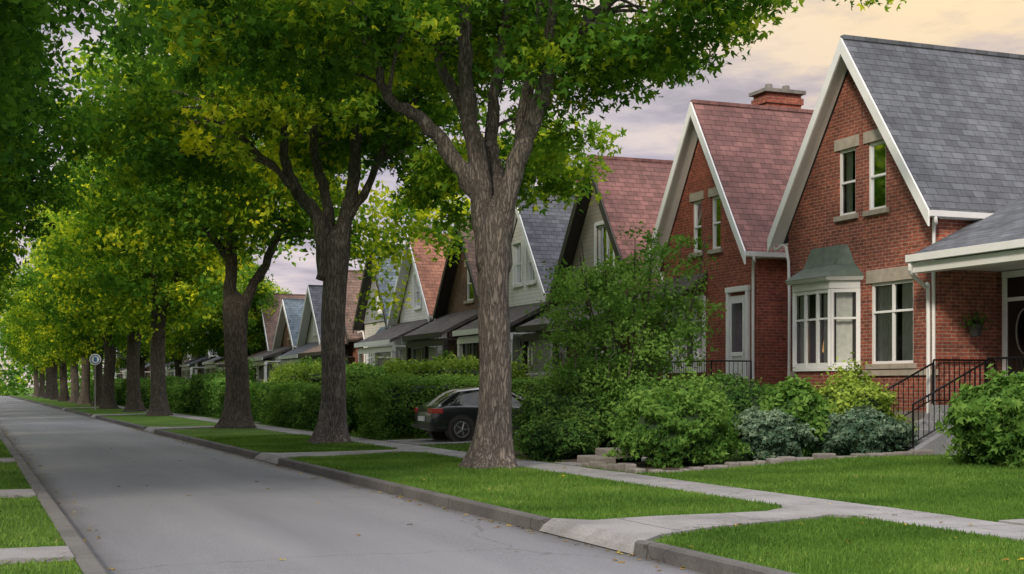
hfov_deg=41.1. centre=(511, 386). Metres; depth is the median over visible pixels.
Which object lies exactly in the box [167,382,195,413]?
hedge
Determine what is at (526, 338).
porch trim
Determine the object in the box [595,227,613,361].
window glass
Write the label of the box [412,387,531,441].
parked car
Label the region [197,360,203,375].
walls
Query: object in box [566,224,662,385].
walls
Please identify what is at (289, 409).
hedge
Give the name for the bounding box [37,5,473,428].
maple tree
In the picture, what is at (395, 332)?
porch roof
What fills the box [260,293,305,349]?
roof
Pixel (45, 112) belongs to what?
maple tree
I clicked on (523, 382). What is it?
hedge
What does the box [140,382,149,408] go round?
hedge
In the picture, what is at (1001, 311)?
side wing walls
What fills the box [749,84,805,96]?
chimney cap
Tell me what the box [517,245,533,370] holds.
window glass
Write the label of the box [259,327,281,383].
walls
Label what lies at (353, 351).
walls
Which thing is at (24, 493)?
footpath
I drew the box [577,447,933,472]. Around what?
stone edging
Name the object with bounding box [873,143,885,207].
window glass
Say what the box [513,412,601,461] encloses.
shrub
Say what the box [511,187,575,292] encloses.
roof
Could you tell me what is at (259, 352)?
porch roof
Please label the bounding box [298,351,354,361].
porch trim
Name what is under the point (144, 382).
hedge
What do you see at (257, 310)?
bargeboards
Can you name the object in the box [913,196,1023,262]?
porch roof
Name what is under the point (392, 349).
porch trim
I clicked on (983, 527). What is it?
sidewalk
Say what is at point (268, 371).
window frames
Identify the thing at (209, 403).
hedge
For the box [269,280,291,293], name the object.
maple tree
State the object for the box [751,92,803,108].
chimney
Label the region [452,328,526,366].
porch trim
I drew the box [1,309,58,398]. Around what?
maple tree
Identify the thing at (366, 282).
bargeboards
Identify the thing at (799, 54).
sky
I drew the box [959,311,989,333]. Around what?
planter flowers
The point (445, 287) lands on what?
bargeboards
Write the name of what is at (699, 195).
stone trim
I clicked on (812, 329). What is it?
bay interior
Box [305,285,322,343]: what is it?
roof
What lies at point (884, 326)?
curtains
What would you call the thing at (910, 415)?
foundation
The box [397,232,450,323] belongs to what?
roof
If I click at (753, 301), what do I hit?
downspouts
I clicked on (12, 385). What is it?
distant trees
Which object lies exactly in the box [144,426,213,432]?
footpath
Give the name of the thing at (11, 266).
maple tree
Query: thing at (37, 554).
footpath
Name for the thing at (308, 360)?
shrub
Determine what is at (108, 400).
maple tree
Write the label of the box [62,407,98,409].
footpath
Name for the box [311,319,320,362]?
window frames
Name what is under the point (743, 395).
shrub
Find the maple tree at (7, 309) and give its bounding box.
[0,235,16,312]
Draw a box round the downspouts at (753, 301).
[657,256,754,385]
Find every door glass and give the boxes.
[732,303,741,351]
[1017,310,1023,352]
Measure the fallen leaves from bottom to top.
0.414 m
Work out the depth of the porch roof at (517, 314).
48.57 m
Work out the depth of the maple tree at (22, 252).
47.34 m
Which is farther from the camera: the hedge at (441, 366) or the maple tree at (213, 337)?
the maple tree at (213, 337)
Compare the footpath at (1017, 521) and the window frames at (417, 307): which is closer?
the footpath at (1017, 521)
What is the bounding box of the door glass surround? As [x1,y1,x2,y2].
[1015,308,1023,353]
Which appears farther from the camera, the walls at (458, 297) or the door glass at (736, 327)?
the walls at (458, 297)
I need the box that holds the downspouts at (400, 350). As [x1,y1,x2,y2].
[391,319,436,358]
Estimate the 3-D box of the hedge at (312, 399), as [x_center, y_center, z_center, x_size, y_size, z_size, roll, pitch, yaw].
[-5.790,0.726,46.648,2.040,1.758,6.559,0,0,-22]
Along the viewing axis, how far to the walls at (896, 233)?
30.22 m
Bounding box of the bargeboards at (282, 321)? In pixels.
[272,299,295,349]
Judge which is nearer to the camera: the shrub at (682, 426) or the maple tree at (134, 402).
the shrub at (682, 426)
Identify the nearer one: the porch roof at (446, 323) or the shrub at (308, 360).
the porch roof at (446, 323)
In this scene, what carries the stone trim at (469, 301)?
attached to the walls at (458, 297)
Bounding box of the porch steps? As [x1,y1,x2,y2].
[902,405,968,455]
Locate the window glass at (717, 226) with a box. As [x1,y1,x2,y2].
[673,198,720,366]
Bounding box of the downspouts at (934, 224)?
[772,216,937,404]
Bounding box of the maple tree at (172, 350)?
[143,315,204,376]
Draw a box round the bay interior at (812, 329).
[810,292,855,362]
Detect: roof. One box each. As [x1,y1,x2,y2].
[181,355,210,364]
[204,357,224,362]
[248,349,267,357]
[250,346,294,358]
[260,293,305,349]
[280,342,318,355]
[281,298,304,346]
[302,338,348,352]
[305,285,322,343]
[345,270,364,339]
[357,319,432,342]
[363,244,402,328]
[376,326,389,333]
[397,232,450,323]
[405,309,477,335]
[445,221,477,314]
[455,301,546,330]
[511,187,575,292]
[518,295,637,326]
[564,155,673,294]
[659,99,813,271]
[784,35,1023,243]
[786,244,863,280]
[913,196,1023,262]
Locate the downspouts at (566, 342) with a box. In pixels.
[554,295,640,366]
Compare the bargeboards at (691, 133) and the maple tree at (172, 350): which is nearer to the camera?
the bargeboards at (691, 133)
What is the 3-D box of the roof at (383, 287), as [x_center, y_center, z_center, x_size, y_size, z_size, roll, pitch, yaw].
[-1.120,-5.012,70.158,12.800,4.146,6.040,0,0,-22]
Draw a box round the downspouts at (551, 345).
[550,306,552,384]
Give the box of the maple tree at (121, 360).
[115,340,149,377]
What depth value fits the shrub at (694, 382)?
26.47 m
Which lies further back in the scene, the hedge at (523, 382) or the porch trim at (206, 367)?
the porch trim at (206, 367)
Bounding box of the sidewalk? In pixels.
[28,394,1023,541]
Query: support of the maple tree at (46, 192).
on the verge lawn at (48, 532)
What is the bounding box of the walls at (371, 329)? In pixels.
[365,321,398,361]
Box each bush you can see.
[515,220,726,390]
[538,347,649,452]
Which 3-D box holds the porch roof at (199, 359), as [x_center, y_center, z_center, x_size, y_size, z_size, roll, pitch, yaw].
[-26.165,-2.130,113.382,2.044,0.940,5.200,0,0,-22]
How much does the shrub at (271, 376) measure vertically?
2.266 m
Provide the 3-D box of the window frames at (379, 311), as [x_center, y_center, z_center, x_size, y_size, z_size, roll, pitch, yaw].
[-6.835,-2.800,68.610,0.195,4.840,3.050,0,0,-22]
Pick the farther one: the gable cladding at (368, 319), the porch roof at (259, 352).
the porch roof at (259, 352)
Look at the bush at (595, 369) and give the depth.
29.70 m
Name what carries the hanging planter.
attached to the walls at (896, 233)
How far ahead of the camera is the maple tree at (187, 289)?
70.58 m
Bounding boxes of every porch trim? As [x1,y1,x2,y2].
[165,367,193,375]
[179,364,203,379]
[202,361,224,374]
[249,357,279,381]
[278,354,300,366]
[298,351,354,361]
[354,340,436,365]
[402,332,457,362]
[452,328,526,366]
[516,319,628,383]
[905,239,1023,412]
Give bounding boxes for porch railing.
[525,373,549,384]
[642,360,751,386]
[883,356,1023,447]
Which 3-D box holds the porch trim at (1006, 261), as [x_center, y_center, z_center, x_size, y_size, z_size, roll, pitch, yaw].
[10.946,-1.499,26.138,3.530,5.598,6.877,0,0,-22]
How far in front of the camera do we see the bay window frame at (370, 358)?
66.41 m
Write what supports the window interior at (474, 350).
attached to the walls at (458, 297)
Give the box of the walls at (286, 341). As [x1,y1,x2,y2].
[282,323,305,364]
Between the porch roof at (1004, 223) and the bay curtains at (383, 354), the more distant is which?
the bay curtains at (383, 354)
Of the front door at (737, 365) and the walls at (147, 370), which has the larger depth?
the walls at (147, 370)
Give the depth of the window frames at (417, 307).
62.50 m
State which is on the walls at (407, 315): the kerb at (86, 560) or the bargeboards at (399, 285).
the bargeboards at (399, 285)
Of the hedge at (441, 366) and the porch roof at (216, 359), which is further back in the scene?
the porch roof at (216, 359)
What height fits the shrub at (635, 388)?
1.909 m
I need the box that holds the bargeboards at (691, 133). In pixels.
[648,102,786,273]
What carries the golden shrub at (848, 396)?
on the garden bed
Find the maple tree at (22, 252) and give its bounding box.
[0,172,47,314]
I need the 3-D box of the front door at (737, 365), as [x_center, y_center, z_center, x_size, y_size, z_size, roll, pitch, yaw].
[6.009,-1.050,36.213,0.046,2.700,0.850,0,0,-22]
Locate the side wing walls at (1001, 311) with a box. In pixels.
[1000,248,1023,372]
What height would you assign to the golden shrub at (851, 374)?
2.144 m
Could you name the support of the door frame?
attached to the walls at (731, 269)
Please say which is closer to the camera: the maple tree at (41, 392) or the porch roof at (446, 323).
the porch roof at (446, 323)
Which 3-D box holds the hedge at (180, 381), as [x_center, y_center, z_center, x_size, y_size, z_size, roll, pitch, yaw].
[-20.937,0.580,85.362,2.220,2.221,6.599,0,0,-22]
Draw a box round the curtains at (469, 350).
[465,343,476,362]
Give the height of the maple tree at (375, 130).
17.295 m
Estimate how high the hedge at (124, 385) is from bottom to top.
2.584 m
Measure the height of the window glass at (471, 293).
4.400 m
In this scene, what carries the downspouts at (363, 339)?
attached to the walls at (371, 329)
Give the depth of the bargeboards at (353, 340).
71.03 m
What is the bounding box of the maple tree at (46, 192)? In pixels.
[0,0,95,287]
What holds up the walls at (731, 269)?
on the foundation
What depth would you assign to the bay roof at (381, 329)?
66.79 m
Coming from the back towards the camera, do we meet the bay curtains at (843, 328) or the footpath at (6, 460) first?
the bay curtains at (843, 328)
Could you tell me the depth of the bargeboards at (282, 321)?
89.03 m
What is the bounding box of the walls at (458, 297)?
[447,252,478,367]
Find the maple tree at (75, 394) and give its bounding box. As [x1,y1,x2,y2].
[2,257,79,402]
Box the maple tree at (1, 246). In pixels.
[0,136,62,286]
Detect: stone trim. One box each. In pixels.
[458,261,477,336]
[688,187,722,257]
[787,128,937,376]
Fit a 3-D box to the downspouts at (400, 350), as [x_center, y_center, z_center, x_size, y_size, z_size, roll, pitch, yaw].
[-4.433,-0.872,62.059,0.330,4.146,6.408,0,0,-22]
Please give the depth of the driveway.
36.95 m
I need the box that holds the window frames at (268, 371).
[263,333,269,379]
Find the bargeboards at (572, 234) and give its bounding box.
[547,157,647,312]
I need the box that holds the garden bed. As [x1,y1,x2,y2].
[514,451,723,472]
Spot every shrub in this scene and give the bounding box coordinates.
[210,356,259,382]
[263,370,284,382]
[281,356,321,378]
[415,350,475,369]
[474,368,530,389]
[512,375,619,456]
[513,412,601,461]
[594,368,710,447]
[602,377,754,467]
[643,355,733,456]
[682,369,776,447]
[730,404,817,460]
[751,377,800,393]
[759,373,835,456]
[804,403,920,455]
[807,368,919,430]
[826,351,877,391]
[934,363,1023,467]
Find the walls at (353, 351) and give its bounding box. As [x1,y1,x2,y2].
[345,336,363,366]
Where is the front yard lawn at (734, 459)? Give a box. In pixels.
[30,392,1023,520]
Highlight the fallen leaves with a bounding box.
[2,426,1023,570]
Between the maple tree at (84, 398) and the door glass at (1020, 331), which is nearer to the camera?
the door glass at (1020, 331)
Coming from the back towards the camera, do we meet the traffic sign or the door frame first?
the traffic sign
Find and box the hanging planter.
[968,309,982,336]
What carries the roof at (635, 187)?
on the walls at (622, 346)
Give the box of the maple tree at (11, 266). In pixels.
[0,232,24,290]
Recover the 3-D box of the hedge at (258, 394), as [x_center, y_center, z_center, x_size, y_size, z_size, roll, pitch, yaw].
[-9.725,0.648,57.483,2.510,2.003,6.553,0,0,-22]
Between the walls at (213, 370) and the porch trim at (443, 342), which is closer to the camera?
the porch trim at (443, 342)
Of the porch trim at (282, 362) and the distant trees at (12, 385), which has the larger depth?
the distant trees at (12, 385)
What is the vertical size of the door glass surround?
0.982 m
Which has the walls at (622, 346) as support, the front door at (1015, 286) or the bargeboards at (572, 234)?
the bargeboards at (572, 234)
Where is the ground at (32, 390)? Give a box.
[3,387,628,553]
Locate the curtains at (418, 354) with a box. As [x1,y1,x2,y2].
[416,349,419,361]
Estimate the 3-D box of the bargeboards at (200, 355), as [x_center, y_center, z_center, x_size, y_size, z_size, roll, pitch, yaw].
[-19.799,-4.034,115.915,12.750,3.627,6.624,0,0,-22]
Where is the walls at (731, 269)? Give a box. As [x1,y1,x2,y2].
[664,141,787,385]
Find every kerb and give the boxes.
[0,429,107,573]
[8,395,795,573]
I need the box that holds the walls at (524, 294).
[509,220,564,385]
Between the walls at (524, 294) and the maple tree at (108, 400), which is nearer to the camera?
the walls at (524, 294)
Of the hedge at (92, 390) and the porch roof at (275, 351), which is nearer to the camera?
the porch roof at (275, 351)
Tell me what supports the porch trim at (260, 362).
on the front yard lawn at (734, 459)
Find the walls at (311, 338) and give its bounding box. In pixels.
[306,315,317,364]
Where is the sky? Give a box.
[0,0,1023,386]
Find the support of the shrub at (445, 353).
on the front yard lawn at (734, 459)
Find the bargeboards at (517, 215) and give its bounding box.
[513,207,548,300]
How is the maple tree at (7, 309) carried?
on the verge lawn at (48, 532)
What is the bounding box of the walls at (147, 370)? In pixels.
[145,366,149,378]
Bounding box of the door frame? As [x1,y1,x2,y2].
[725,285,750,385]
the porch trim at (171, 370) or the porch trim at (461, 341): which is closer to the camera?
the porch trim at (461, 341)
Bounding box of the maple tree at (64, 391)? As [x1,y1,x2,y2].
[2,261,69,400]
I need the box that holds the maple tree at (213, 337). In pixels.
[165,256,291,372]
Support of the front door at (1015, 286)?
attached to the side wing walls at (1001, 311)
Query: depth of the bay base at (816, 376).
32.03 m
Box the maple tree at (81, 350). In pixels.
[15,265,167,405]
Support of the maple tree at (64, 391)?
on the ground at (32, 390)
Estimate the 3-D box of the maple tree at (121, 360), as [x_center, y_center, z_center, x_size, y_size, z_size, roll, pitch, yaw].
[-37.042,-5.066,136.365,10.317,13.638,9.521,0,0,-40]
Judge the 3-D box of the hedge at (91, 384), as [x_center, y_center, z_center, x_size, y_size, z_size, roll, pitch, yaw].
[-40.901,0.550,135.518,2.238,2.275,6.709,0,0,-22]
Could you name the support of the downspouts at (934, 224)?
attached to the walls at (896, 233)
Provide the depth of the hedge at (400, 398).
39.47 m
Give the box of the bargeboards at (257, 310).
[252,300,270,350]
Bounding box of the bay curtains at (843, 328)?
[800,292,851,363]
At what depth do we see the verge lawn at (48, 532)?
14.89 m
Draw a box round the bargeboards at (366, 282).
[353,254,394,332]
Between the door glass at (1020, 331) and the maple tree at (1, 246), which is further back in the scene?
the maple tree at (1, 246)
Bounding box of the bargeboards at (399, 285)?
[387,235,432,327]
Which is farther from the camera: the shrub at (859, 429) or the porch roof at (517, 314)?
the porch roof at (517, 314)
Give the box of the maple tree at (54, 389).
[2,267,80,399]
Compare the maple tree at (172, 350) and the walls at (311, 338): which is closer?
the walls at (311, 338)
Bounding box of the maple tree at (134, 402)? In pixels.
[23,157,239,411]
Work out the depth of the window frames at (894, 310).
30.92 m
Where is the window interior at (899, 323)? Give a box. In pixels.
[853,152,901,360]
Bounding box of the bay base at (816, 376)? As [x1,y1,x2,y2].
[795,371,855,390]
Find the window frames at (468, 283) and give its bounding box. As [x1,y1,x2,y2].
[466,269,473,369]
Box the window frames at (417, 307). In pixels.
[412,272,422,363]
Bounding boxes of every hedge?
[90,382,93,401]
[90,386,93,401]
[114,380,122,384]
[114,383,122,404]
[119,375,150,405]
[125,379,150,399]
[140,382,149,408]
[146,375,185,405]
[166,378,190,400]
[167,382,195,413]
[187,371,224,414]
[198,376,251,417]
[215,381,261,417]
[249,378,308,423]
[264,379,351,428]
[268,354,372,384]
[301,385,378,433]
[319,361,408,388]
[348,370,478,439]
[375,348,536,413]
[512,375,597,399]
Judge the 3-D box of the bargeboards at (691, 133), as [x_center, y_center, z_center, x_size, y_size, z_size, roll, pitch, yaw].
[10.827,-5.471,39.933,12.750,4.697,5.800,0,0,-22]
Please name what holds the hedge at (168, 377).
on the front yard lawn at (734, 459)
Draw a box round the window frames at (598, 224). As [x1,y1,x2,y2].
[586,221,616,365]
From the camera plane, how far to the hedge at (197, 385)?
73.63 m
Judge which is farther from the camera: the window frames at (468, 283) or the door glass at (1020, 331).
the window frames at (468, 283)
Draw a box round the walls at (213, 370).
[204,350,224,372]
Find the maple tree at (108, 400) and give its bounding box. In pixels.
[22,164,204,408]
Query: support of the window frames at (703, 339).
attached to the walls at (731, 269)
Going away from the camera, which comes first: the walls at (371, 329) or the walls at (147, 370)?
the walls at (371, 329)
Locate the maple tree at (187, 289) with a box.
[40,116,305,415]
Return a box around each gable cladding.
[364,281,383,323]
[565,191,620,293]
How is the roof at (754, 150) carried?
on the walls at (731, 269)
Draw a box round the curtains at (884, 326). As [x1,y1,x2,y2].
[846,152,912,360]
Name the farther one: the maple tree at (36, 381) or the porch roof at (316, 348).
the maple tree at (36, 381)
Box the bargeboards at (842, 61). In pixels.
[767,38,993,252]
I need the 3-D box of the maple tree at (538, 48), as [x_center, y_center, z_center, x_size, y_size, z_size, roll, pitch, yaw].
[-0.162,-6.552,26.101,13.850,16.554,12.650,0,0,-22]
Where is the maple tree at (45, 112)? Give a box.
[0,0,105,244]
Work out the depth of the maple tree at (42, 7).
18.91 m
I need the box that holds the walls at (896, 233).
[788,71,999,411]
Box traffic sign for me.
[89,354,100,409]
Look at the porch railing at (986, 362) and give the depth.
27.10 m
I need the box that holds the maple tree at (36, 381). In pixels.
[0,315,69,396]
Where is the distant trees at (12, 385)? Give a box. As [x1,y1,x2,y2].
[0,310,103,395]
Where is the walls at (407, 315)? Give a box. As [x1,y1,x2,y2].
[400,263,445,363]
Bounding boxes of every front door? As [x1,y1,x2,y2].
[730,295,744,379]
[1007,276,1023,378]
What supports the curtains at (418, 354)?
attached to the walls at (407, 315)
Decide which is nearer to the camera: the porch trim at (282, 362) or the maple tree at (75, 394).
the porch trim at (282, 362)
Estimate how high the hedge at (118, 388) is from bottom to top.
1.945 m
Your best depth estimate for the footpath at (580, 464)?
26.88 m
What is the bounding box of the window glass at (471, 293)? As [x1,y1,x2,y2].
[469,276,473,298]
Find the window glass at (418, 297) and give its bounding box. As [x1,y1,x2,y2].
[417,282,419,305]
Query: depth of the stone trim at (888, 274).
30.64 m
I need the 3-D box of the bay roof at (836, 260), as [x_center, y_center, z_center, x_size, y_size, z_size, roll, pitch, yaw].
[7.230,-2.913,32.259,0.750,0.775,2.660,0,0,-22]
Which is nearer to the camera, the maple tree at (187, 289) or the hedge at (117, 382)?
the maple tree at (187, 289)
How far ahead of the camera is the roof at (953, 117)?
30.71 m
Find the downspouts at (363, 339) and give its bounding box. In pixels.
[357,330,393,362]
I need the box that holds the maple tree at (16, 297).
[0,232,36,308]
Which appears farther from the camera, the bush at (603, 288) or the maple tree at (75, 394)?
the maple tree at (75, 394)
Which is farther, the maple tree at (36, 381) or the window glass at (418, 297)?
the maple tree at (36, 381)
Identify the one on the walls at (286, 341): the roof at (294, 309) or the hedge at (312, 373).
the roof at (294, 309)
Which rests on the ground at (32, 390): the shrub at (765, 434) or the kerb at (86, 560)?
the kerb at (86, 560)
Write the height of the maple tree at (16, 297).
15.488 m
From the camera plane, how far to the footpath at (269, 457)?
31.25 m
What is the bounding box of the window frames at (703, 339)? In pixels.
[666,196,720,372]
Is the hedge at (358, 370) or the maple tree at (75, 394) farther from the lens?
the maple tree at (75, 394)
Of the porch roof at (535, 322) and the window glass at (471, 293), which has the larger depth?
the window glass at (471, 293)
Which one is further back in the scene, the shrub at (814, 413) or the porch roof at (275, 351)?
the porch roof at (275, 351)
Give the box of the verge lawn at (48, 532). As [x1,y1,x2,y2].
[0,440,82,573]
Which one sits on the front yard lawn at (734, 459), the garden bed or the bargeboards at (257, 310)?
the garden bed
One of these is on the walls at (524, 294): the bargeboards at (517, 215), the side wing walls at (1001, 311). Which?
the bargeboards at (517, 215)
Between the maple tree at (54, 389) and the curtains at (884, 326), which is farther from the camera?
the maple tree at (54, 389)
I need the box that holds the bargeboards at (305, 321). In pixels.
[296,286,319,347]
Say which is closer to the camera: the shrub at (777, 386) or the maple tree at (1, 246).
the shrub at (777, 386)
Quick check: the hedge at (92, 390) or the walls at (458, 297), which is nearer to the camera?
the walls at (458, 297)
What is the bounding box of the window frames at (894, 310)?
[840,140,912,363]
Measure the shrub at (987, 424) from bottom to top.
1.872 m
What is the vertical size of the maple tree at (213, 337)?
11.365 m
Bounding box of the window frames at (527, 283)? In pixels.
[512,239,536,375]
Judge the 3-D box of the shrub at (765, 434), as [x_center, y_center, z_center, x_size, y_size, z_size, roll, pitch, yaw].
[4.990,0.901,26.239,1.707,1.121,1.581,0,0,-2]
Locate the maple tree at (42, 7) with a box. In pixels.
[0,0,221,185]
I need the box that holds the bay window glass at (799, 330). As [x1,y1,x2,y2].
[799,297,799,363]
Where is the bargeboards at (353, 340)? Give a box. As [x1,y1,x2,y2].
[320,326,361,344]
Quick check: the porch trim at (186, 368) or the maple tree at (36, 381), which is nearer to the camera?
the porch trim at (186, 368)
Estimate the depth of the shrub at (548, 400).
29.21 m
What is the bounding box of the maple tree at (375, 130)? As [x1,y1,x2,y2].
[45,0,626,443]
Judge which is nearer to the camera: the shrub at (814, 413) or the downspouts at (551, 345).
the shrub at (814, 413)
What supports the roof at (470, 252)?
on the walls at (458, 297)
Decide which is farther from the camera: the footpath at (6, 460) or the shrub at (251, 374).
the shrub at (251, 374)
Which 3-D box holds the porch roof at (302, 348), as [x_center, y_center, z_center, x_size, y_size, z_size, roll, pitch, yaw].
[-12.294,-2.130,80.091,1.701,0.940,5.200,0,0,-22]
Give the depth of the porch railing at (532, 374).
45.00 m
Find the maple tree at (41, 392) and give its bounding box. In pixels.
[0,311,69,397]
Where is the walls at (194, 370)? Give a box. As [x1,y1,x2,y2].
[186,352,196,377]
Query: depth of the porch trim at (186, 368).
112.99 m
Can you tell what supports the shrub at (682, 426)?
on the garden bed
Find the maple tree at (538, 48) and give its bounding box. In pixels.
[122,0,906,468]
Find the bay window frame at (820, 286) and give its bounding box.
[786,276,863,371]
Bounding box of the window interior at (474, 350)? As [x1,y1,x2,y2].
[470,343,475,368]
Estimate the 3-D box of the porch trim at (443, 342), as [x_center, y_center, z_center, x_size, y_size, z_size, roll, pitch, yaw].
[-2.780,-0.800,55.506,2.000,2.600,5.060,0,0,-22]
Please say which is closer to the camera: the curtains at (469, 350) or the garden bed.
the garden bed
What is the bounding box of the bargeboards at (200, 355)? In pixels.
[197,339,217,358]
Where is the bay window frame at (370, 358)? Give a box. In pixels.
[368,342,392,366]
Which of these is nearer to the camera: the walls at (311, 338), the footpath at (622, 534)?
the footpath at (622, 534)
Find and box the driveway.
[384,432,517,445]
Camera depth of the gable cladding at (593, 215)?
44.85 m
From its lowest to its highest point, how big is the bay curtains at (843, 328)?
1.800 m
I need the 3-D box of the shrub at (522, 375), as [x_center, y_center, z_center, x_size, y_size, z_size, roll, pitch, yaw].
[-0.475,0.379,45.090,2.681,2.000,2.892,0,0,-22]
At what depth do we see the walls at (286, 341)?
89.04 m
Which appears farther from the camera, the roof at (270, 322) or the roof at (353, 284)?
the roof at (270, 322)
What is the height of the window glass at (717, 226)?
4.700 m
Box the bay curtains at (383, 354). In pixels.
[380,352,390,367]
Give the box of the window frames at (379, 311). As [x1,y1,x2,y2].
[366,297,381,366]
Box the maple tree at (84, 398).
[8,245,126,404]
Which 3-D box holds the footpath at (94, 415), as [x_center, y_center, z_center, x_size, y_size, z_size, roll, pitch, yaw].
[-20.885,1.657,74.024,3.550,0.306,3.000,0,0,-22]
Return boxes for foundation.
[894,411,925,423]
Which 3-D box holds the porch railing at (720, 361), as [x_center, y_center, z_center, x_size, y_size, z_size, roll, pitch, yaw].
[4.922,-0.185,37.152,1.224,0.971,4.083,0,0,-22]
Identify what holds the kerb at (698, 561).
on the ground at (32, 390)
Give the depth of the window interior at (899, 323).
30.63 m
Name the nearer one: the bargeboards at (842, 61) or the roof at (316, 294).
the bargeboards at (842, 61)
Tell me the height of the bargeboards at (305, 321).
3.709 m
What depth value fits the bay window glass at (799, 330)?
33.12 m
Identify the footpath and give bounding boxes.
[0,458,14,462]
[0,489,35,497]
[0,546,73,563]
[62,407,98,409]
[91,414,145,417]
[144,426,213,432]
[254,448,426,464]
[539,504,867,553]
[554,450,737,465]
[998,519,1023,525]
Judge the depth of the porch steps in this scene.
27.19 m
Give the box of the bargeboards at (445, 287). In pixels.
[433,225,477,320]
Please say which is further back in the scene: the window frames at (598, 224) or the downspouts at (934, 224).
the window frames at (598, 224)
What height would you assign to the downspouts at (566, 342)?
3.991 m
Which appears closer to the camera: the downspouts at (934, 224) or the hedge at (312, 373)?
the downspouts at (934, 224)
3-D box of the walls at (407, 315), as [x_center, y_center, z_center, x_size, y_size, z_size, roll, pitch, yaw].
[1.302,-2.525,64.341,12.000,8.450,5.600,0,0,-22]
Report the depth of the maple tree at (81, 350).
103.30 m
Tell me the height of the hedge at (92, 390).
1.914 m
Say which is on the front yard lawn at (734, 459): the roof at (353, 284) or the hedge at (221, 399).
the hedge at (221, 399)
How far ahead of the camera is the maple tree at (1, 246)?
58.62 m
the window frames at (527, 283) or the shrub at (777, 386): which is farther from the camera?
the window frames at (527, 283)
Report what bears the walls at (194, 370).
on the foundation

